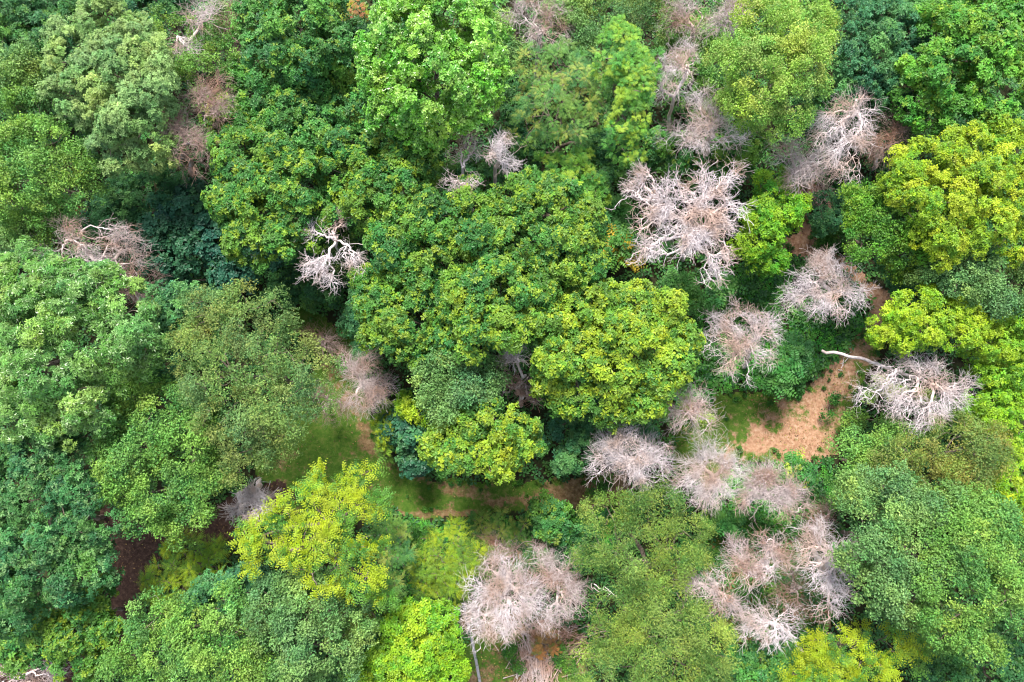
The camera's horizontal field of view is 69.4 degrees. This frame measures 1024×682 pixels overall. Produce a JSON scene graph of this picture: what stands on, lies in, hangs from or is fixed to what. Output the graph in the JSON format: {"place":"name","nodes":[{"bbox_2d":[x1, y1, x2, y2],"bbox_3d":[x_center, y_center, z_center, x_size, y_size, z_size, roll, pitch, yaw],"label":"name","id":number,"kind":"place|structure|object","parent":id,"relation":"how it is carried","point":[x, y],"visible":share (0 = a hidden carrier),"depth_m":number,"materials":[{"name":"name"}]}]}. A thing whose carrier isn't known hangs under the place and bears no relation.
{"place":"outdoors","nodes":[
{"label":"outdoors","id":0,"kind":"place"},
{"bbox_2d":[0,479,297,681],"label":"bare soil","id":1,"kind":"structure","parent":0,"point":[128,589],"depth_m":58.30,"materials":[{"name":"brown soil"}]},
{"bbox_2d":[0,416,125,643],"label":"broadleaf tree","id":2,"kind":"object","parent":1,"relation":"on","point":[54,538],"visible":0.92,"depth_m":45.56,"materials":[{"name":"green plant"}]},
{"bbox_2d":[18,567,126,681],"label":"broadleaf tree","id":3,"kind":"object","parent":1,"relation":"on","point":[56,641],"visible":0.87,"depth_m":47.50,"materials":[{"name":"green plant"}]},
{"bbox_2d":[249,305,630,532],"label":"lawn","id":4,"kind":"structure","parent":0,"point":[410,504],"depth_m":59.05,"materials":[{"name":"green plant"}]},
{"bbox_2d":[226,455,401,614],"bbox_3d":[-12.356,12.826,51.276,11.246,15.196,9.875,0,82,0],"label":"broadleaf tree","id":5,"kind":"object","parent":4,"relation":"on","point":[334,531],"visible":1,"depth_m":45.41,"materials":[{"name":"green plant"}]},
{"bbox_2d":[331,344,400,420],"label":"dead tree","id":6,"kind":"object","parent":4,"relation":"on","point":[366,386],"visible":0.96,"depth_m":52.85,"materials":[{"name":"grey wood"}]},
{"bbox_2d":[0,0,1023,681],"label":"ground","id":7,"kind":"structure","parent":0,"point":[620,270],"depth_m":60.41,"materials":[{"name":"green plant"}]},
{"bbox_2d":[0,36,66,117],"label":"broadleaf tree","id":8,"kind":"object","parent":7,"relation":"on","point":[20,65],"visible":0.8,"depth_m":52.77,"materials":[{"name":"green plant"}]},
{"bbox_2d":[0,0,88,86],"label":"broadleaf tree","id":9,"kind":"object","parent":7,"relation":"on","point":[23,18],"visible":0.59,"depth_m":54.94,"materials":[{"name":"green plant"}]},
{"bbox_2d":[0,79,111,253],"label":"broadleaf tree","id":10,"kind":"object","parent":7,"relation":"on","point":[31,162],"visible":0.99,"depth_m":49.48,"materials":[{"name":"green plant"}]},
{"bbox_2d":[0,235,170,452],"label":"broadleaf tree","id":11,"kind":"object","parent":7,"relation":"on","point":[61,324],"visible":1,"depth_m":45.25,"materials":[{"name":"green plant"}]},
{"bbox_2d":[22,211,161,298],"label":"dead tree","id":12,"kind":"object","parent":7,"relation":"on","point":[87,251],"visible":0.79,"depth_m":50.22,"materials":[{"name":"grey wood"}]},
{"bbox_2d":[34,0,184,178],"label":"broadleaf tree","id":13,"kind":"object","parent":7,"relation":"on","point":[108,94],"visible":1,"depth_m":49.39,"materials":[{"name":"green plant"}]},
{"bbox_2d":[77,159,195,244],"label":"broadleaf tree","id":14,"kind":"object","parent":7,"relation":"on","point":[122,202],"visible":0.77,"depth_m":56.08,"materials":[{"name":"green plant"}]},
{"bbox_2d":[81,372,233,551],"bbox_3d":[-22.643,8.180,52.064,9.932,14.944,12.100,0,82,0],"label":"broadleaf tree","id":15,"kind":"object","parent":7,"relation":"on","point":[159,510],"visible":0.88,"depth_m":46.78,"materials":[{"name":"green plant"}]},
{"bbox_2d":[130,278,211,393],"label":"broadleaf tree","id":16,"kind":"object","parent":7,"relation":"on","point":[166,299],"visible":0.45,"depth_m":49.69,"materials":[{"name":"green plant"}]},
{"bbox_2d":[121,176,242,279],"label":"broadleaf tree","id":17,"kind":"object","parent":7,"relation":"on","point":[186,233],"visible":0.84,"depth_m":55.34,"materials":[{"name":"green plant"}]},
{"bbox_2d":[133,527,231,617],"bbox_3d":[-23.422,16.387,54.678,7.578,7.461,5.749,-25,83,-3],"label":"feathery bush","id":18,"kind":"object","parent":7,"relation":"on","point":[193,571],"visible":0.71,"depth_m":52.06,"materials":[{"name":"green plant"}]},
{"bbox_2d":[93,575,277,681],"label":"broadleaf tree","id":19,"kind":"object","parent":7,"relation":"on","point":[175,628],"visible":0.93,"depth_m":46.02,"materials":[{"name":"green plant"}]},
{"bbox_2d":[158,82,224,185],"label":"dead tree","id":20,"kind":"object","parent":7,"relation":"on","point":[185,155],"visible":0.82,"depth_m":51.41,"materials":[{"name":"grey wood"}]},
{"bbox_2d":[145,0,245,97],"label":"broadleaf tree","id":21,"kind":"object","parent":7,"relation":"on","point":[186,65],"visible":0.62,"depth_m":53.59,"materials":[{"name":"green plant"}]},
{"bbox_2d":[159,241,283,297],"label":"broadleaf tree","id":22,"kind":"object","parent":7,"relation":"on","point":[221,272],"visible":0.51,"depth_m":56.25,"materials":[{"name":"green plant"}]},
{"bbox_2d":[177,560,272,632],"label":"broadleaf tree","id":23,"kind":"object","parent":7,"relation":"on","point":[203,587],"visible":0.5,"depth_m":48.62,"materials":[{"name":"green plant"}]},
{"bbox_2d":[162,276,346,491],"bbox_3d":[-16.348,2.272,52.033,10.704,16.644,13.433,-27,83,-4],"label":"broadleaf tree","id":24,"kind":"object","parent":7,"relation":"on","point":[239,343],"visible":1,"depth_m":45.81,"materials":[{"name":"green plant"}]},
{"bbox_2d":[197,93,340,274],"bbox_3d":[-17.327,-11.095,55.556,8.674,13.390,13.862,-17,82,-2],"label":"broadleaf tree","id":25,"kind":"object","parent":7,"relation":"on","point":[262,182],"visible":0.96,"depth_m":49.85,"materials":[{"name":"green plant"}]},
{"bbox_2d":[230,0,355,93],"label":"broadleaf tree","id":26,"kind":"object","parent":7,"relation":"on","point":[271,40],"visible":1,"depth_m":51.55,"materials":[{"name":"green plant"}]},
{"bbox_2d":[213,51,377,177],"bbox_3d":[-15.932,-16.708,57.400,11.070,11.284,10.144,-22,83,-3],"label":"broadleaf tree","id":27,"kind":"object","parent":7,"relation":"on","point":[307,127],"visible":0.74,"depth_m":53.12,"materials":[{"name":"green plant"}]},
{"bbox_2d":[258,254,338,313],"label":"broadleaf tree","id":28,"kind":"object","parent":7,"relation":"on","point":[296,292],"visible":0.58,"depth_m":56.84,"materials":[{"name":"green plant"}]},
{"bbox_2d":[235,566,380,681],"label":"broadleaf tree","id":29,"kind":"object","parent":7,"relation":"on","point":[285,622],"visible":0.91,"depth_m":45.67,"materials":[{"name":"green plant"}]},
{"bbox_2d":[278,216,373,309],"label":"broadleaf tree","id":30,"kind":"object","parent":7,"relation":"on","point":[315,290],"visible":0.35,"depth_m":55.57,"materials":[{"name":"green plant"}]},
{"bbox_2d":[295,206,368,296],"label":"dead tree","id":31,"kind":"object","parent":7,"relation":"on","point":[317,267],"visible":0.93,"depth_m":50.07,"materials":[{"name":"grey wood"}]},
{"bbox_2d":[329,512,420,632],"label":"broadleaf tree","id":32,"kind":"object","parent":7,"relation":"on","point":[392,559],"visible":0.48,"depth_m":49.14,"materials":[{"name":"green plant"}]},
{"bbox_2d":[311,121,449,243],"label":"broadleaf tree","id":33,"kind":"object","parent":7,"relation":"on","point":[397,163],"visible":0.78,"depth_m":50.69,"materials":[{"name":"green plant"}]},
{"bbox_2d":[346,259,463,376],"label":"broadleaf tree","id":34,"kind":"object","parent":7,"relation":"on","point":[390,329],"visible":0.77,"depth_m":48.69,"materials":[{"name":"green plant"}]},
{"bbox_2d":[375,394,434,479],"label":"broadleaf tree","id":35,"kind":"object","parent":7,"relation":"on","point":[410,464],"visible":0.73,"depth_m":54.03,"materials":[{"name":"green plant"}]},
{"bbox_2d":[345,596,471,681],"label":"broadleaf tree","id":36,"kind":"object","parent":7,"relation":"on","point":[439,659],"visible":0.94,"depth_m":47.81,"materials":[{"name":"green plant"}]},
{"bbox_2d":[350,0,515,156],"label":"broadleaf tree","id":37,"kind":"object","parent":7,"relation":"on","point":[471,80],"visible":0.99,"depth_m":47.92,"materials":[{"name":"green plant"}]},
{"bbox_2d":[362,167,506,305],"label":"broadleaf tree","id":38,"kind":"object","parent":7,"relation":"on","point":[400,257],"visible":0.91,"depth_m":48.58,"materials":[{"name":"green plant"}]},
{"bbox_2d":[406,511,497,613],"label":"broadleaf tree","id":39,"kind":"object","parent":7,"relation":"on","point":[438,576],"visible":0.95,"depth_m":50.98,"materials":[{"name":"green plant"}]},
{"bbox_2d":[406,340,512,433],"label":"broadleaf tree","id":40,"kind":"object","parent":7,"relation":"on","point":[468,389],"visible":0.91,"depth_m":48.00,"materials":[{"name":"green plant"}]},
{"bbox_2d":[414,396,548,485],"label":"broadleaf tree","id":41,"kind":"object","parent":7,"relation":"on","point":[512,444],"visible":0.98,"depth_m":47.63,"materials":[{"name":"green plant"}]},
{"bbox_2d":[415,253,558,366],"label":"broadleaf tree","id":42,"kind":"object","parent":7,"relation":"on","point":[521,300],"visible":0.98,"depth_m":47.01,"materials":[{"name":"green plant"}]},
{"bbox_2d":[451,540,558,653],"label":"dead tree","id":43,"kind":"object","parent":7,"relation":"on","point":[506,586],"visible":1,"depth_m":49.47,"materials":[{"name":"grey wood"}]},
{"bbox_2d":[0,0,1023,681],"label":"undergrowth","id":44,"kind":"object","parent":7,"relation":"on","point":[822,362],"visible":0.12,"depth_m":59.70,"materials":[{"name":"green plant"}]},
{"bbox_2d":[493,0,577,81],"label":"dead tree","id":45,"kind":"object","parent":7,"relation":"on","point":[540,32],"visible":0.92,"depth_m":55.49,"materials":[{"name":"grey wood"}]},
{"bbox_2d":[473,164,613,308],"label":"broadleaf tree","id":46,"kind":"object","parent":7,"relation":"on","point":[571,268],"visible":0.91,"depth_m":48.72,"materials":[{"name":"green plant"}]},
{"bbox_2d":[482,0,610,76],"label":"broadleaf tree","id":47,"kind":"object","parent":7,"relation":"on","point":[579,17],"visible":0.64,"depth_m":56.02,"materials":[{"name":"green plant"}]},
{"bbox_2d":[506,523,598,576],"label":"broadleaf tree","id":48,"kind":"object","parent":7,"relation":"on","point":[577,539],"visible":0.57,"depth_m":54.48,"materials":[{"name":"green plant"}]},
{"bbox_2d":[524,488,583,550],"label":"broadleaf tree","id":49,"kind":"object","parent":7,"relation":"on","point":[554,528],"visible":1,"depth_m":53.69,"materials":[{"name":"green plant"}]},
{"bbox_2d":[516,542,592,636],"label":"dead tree","id":50,"kind":"object","parent":7,"relation":"on","point":[555,576],"visible":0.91,"depth_m":50.36,"materials":[{"name":"grey wood"}]},
{"bbox_2d":[503,35,613,153],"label":"broadleaf tree","id":51,"kind":"object","parent":7,"relation":"on","point":[551,85],"visible":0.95,"depth_m":51.89,"materials":[{"name":"green plant"}]},
{"bbox_2d":[489,76,628,186],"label":"broadleaf tree","id":52,"kind":"object","parent":7,"relation":"on","point":[508,110],"visible":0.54,"depth_m":56.21,"materials":[{"name":"green plant"}]},
{"bbox_2d":[523,145,611,221],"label":"broadleaf tree","id":53,"kind":"object","parent":7,"relation":"on","point":[570,169],"visible":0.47,"depth_m":53.59,"materials":[{"name":"green plant"}]},
{"bbox_2d":[525,283,615,421],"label":"broadleaf tree","id":54,"kind":"object","parent":7,"relation":"on","point":[557,374],"visible":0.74,"depth_m":47.87,"materials":[{"name":"green plant"}]},
{"bbox_2d":[261,218,891,680],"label":"weeds","id":55,"kind":"object","parent":7,"relation":"on","point":[735,400],"visible":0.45,"depth_m":59.04,"materials":[{"name":"green plant"}]},
{"bbox_2d":[542,395,659,477],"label":"broadleaf tree","id":56,"kind":"object","parent":7,"relation":"on","point":[565,462],"visible":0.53,"depth_m":52.53,"materials":[{"name":"green plant"}]},
{"bbox_2d":[587,13,666,168],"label":"broadleaf tree","id":57,"kind":"object","parent":7,"relation":"on","point":[621,50],"visible":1,"depth_m":50.32,"materials":[{"name":"green plant"}]},
{"bbox_2d":[581,420,681,509],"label":"dead tree","id":58,"kind":"object","parent":7,"relation":"on","point":[634,463],"visible":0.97,"depth_m":49.38,"materials":[{"name":"grey wood"}]},
{"bbox_2d":[597,0,686,47],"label":"broadleaf tree","id":59,"kind":"object","parent":7,"relation":"on","point":[628,9],"visible":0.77,"depth_m":55.25,"materials":[{"name":"green plant"}]},
{"bbox_2d":[566,473,719,610],"bbox_3d":[8.466,13.721,51.757,9.624,13.982,9.000,41,84,5],"label":"broadleaf tree","id":60,"kind":"object","parent":7,"relation":"on","point":[626,518],"visible":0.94,"depth_m":48.19,"materials":[{"name":"green plant"}]},
{"bbox_2d":[582,277,705,434],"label":"broadleaf tree","id":61,"kind":"object","parent":7,"relation":"on","point":[637,330],"visible":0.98,"depth_m":47.16,"materials":[{"name":"green plant"}]},
{"bbox_2d":[558,564,741,681],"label":"broadleaf tree","id":62,"kind":"object","parent":7,"relation":"on","point":[621,630],"visible":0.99,"depth_m":46.28,"materials":[{"name":"green plant"}]},
{"bbox_2d":[651,30,699,137],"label":"dead tree","id":63,"kind":"object","parent":7,"relation":"on","point":[680,64],"visible":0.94,"depth_m":51.24,"materials":[{"name":"grey wood"}]},
{"bbox_2d":[606,150,753,290],"bbox_3d":[11.705,-7.833,55.184,10.646,13.214,10.177,0,82,0],"label":"dead tree","id":64,"kind":"object","parent":7,"relation":"on","point":[696,238],"visible":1,"depth_m":50.29,"materials":[{"name":"grey wood"}]},
{"bbox_2d":[646,0,750,128],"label":"bare tree","id":65,"kind":"object","parent":7,"relation":"on","point":[709,72],"visible":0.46,"depth_m":56.77,"materials":[{"name":"grey plant"}]},
{"bbox_2d":[649,76,754,191],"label":"dead tree","id":66,"kind":"object","parent":7,"relation":"on","point":[710,130],"visible":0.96,"depth_m":53.13,"materials":[{"name":"grey wood"}]},
{"bbox_2d":[638,121,772,186],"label":"broadleaf tree","id":67,"kind":"object","parent":7,"relation":"on","point":[752,156],"visible":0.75,"depth_m":56.99,"materials":[{"name":"green plant"}]},
{"bbox_2d":[670,561,757,625],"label":"dead tree","id":68,"kind":"object","parent":7,"relation":"on","point":[714,590],"visible":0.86,"depth_m":48.46,"materials":[{"name":"grey wood"}]},
{"bbox_2d":[699,290,789,388],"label":"dead tree","id":69,"kind":"object","parent":7,"relation":"on","point":[737,346],"visible":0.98,"depth_m":52.71,"materials":[{"name":"grey wood"}]},
{"bbox_2d":[711,639,815,681],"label":"broadleaf tree","id":70,"kind":"object","parent":7,"relation":"on","point":[750,668],"visible":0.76,"depth_m":50.31,"materials":[{"name":"green plant"}]},
{"bbox_2d":[726,163,812,278],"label":"broadleaf tree","id":71,"kind":"object","parent":7,"relation":"on","point":[769,218],"visible":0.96,"depth_m":53.72,"materials":[{"name":"green plant"}]},
{"bbox_2d":[732,590,807,657],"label":"dead tree","id":72,"kind":"object","parent":7,"relation":"on","point":[775,625],"visible":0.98,"depth_m":48.97,"materials":[{"name":"grey wood"}]},
{"bbox_2d":[700,0,842,144],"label":"broadleaf tree","id":73,"kind":"object","parent":7,"relation":"on","point":[804,43],"visible":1,"depth_m":48.74,"materials":[{"name":"green plant"}]},
{"bbox_2d":[727,452,817,526],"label":"dead tree","id":74,"kind":"object","parent":7,"relation":"on","point":[761,493],"visible":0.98,"depth_m":51.27,"materials":[{"name":"grey wood"}]},
{"bbox_2d":[675,253,872,404],"bbox_3d":[20.011,-0.437,60.294,18.280,0.656,11.982,-44,84,-6],"label":"ground cover","id":75,"kind":"object","parent":7,"relation":"on","point":[823,320],"visible":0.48,"depth_m":60.50,"materials":[{"name":"green plant"}]},
{"bbox_2d":[751,329,814,401],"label":"sapling","id":76,"kind":"object","parent":7,"relation":"on","point":[792,359],"visible":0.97,"depth_m":56.03,"materials":[{"name":"green plant"}]},
{"bbox_2d":[760,133,842,197],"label":"dead tree","id":77,"kind":"object","parent":7,"relation":"on","point":[805,171],"visible":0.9,"depth_m":53.56,"materials":[{"name":"grey wood"}]},
{"bbox_2d":[772,242,878,327],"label":"dead tree","id":78,"kind":"object","parent":7,"relation":"on","point":[840,289],"visible":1,"depth_m":52.63,"materials":[{"name":"grey wood"}]},
{"bbox_2d":[798,74,888,185],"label":"dead tree","id":79,"kind":"object","parent":7,"relation":"on","point":[844,122],"visible":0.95,"depth_m":52.08,"materials":[{"name":"grey wood"}]},
{"bbox_2d":[790,67,926,156],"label":"bare tree","id":80,"kind":"object","parent":7,"relation":"on","point":[818,100],"visible":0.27,"depth_m":55.09,"materials":[{"name":"grey plant"}]},
{"bbox_2d":[806,179,925,301],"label":"broadleaf tree","id":81,"kind":"object","parent":7,"relation":"on","point":[830,219],"visible":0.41,"depth_m":56.39,"materials":[{"name":"green plant"}]},
{"bbox_2d":[824,416,921,513],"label":"broadleaf tree","id":82,"kind":"object","parent":7,"relation":"on","point":[858,451],"visible":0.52,"depth_m":51.10,"materials":[{"name":"green plant"}]},
{"bbox_2d":[827,0,935,120],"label":"broadleaf tree","id":83,"kind":"object","parent":7,"relation":"on","point":[889,43],"visible":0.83,"depth_m":52.63,"materials":[{"name":"green plant"}]},
{"bbox_2d":[835,171,934,286],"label":"broadleaf tree","id":84,"kind":"object","parent":7,"relation":"on","point":[872,220],"visible":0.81,"depth_m":51.11,"materials":[{"name":"green plant"}]},
{"bbox_2d":[825,458,973,636],"bbox_3d":[24.404,13.371,51.164,9.409,15.295,10.494,15,82,2],"label":"broadleaf tree","id":85,"kind":"object","parent":7,"relation":"on","point":[903,494],"visible":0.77,"depth_m":45.16,"materials":[{"name":"green plant"}]},
{"bbox_2d":[865,409,1021,502],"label":"broadleaf tree","id":86,"kind":"object","parent":7,"relation":"on","point":[946,462],"visible":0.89,"depth_m":47.77,"materials":[{"name":"green plant"}]},
{"bbox_2d":[876,110,1023,274],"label":"broadleaf tree","id":87,"kind":"object","parent":7,"relation":"on","point":[911,186],"visible":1,"depth_m":48.89,"materials":[{"name":"green plant"}]},
{"bbox_2d":[886,0,1023,147],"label":"broadleaf tree","id":88,"kind":"object","parent":7,"relation":"on","point":[988,51],"visible":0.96,"depth_m":50.62,"materials":[{"name":"green plant"}]},
{"bbox_2d":[902,243,1023,322],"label":"broadleaf tree","id":89,"kind":"object","parent":7,"relation":"on","point":[991,287],"visible":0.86,"depth_m":49.98,"materials":[{"name":"green plant"}]},
{"bbox_2d":[906,475,1023,670],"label":"broadleaf tree","id":90,"kind":"object","parent":7,"relation":"on","point":[979,516],"visible":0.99,"depth_m":44.07,"materials":[{"name":"green plant"}]},
{"bbox_2d":[907,608,1023,681],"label":"broadleaf tree","id":91,"kind":"object","parent":7,"relation":"on","point":[960,671],"visible":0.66,"depth_m":49.66,"materials":[{"name":"green plant"}]},
{"bbox_2d":[952,348,1023,442],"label":"broadleaf tree","id":92,"kind":"object","parent":7,"relation":"on","point":[1002,387],"visible":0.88,"depth_m":51.92,"materials":[{"name":"green plant"}]},
{"bbox_2d":[970,431,1023,524],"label":"broadleaf tree","id":93,"kind":"object","parent":7,"relation":"on","point":[1014,489],"visible":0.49,"depth_m":49.99,"materials":[{"name":"green plant"}]},
{"bbox_2d":[451,596,586,681],"bbox_3d":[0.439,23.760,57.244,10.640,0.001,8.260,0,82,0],"label":"bare tree","id":94,"kind":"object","parent":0,"point":[488,652],"depth_m":57.20,"materials":[{"name":"grey plant"}]},
{"bbox_2d":[691,516,845,648],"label":"glade","id":95,"kind":"structure","parent":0,"point":[769,581],"depth_m":57.92,"materials":[{"name":"green plant"}]},
{"bbox_2d":[715,518,801,601],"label":"dead tree","id":96,"kind":"object","parent":95,"relation":"on","point":[761,564],"visible":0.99,"depth_m":48.71,"materials":[{"name":"grey wood"}]},
{"bbox_2d":[785,512,869,628],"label":"dead tree","id":97,"kind":"object","parent":95,"relation":"on","point":[823,565],"visible":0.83,"depth_m":47.84,"materials":[{"name":"grey wood"}]},
{"bbox_2d":[773,616,939,681],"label":"broadleaf tree","id":98,"kind":"object","parent":95,"relation":"on","point":[829,662],"visible":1,"depth_m":48.05,"materials":[{"name":"green plant"}]},
{"bbox_2d":[669,322,889,490],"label":"dry clearing","id":99,"kind":"structure","parent":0,"point":[750,429],"depth_m":59.66,"materials":[{"name":"brown soil"}]},
{"bbox_2d":[661,380,727,444],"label":"dead tree","id":100,"kind":"object","parent":99,"relation":"on","point":[691,410],"visible":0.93,"depth_m":49.47,"materials":[{"name":"grey wood"}]},
{"bbox_2d":[658,430,752,517],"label":"dead tree","id":101,"kind":"object","parent":99,"relation":"on","point":[713,477],"visible":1,"depth_m":51.23,"materials":[{"name":"grey wood"}]},
{"bbox_2d":[865,280,1019,369],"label":"broadleaf tree","id":102,"kind":"object","parent":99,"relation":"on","point":[939,326],"visible":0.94,"depth_m":50.76,"materials":[{"name":"green plant"}]},
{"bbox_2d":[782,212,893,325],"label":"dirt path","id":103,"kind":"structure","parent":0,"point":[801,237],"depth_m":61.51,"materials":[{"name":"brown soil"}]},
{"bbox_2d":[821,350,983,437],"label":"fallen tree","id":104,"kind":"object","parent":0,"point":[884,385],"visible":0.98,"depth_m":51.63,"materials":[{"name":"grey wood"}]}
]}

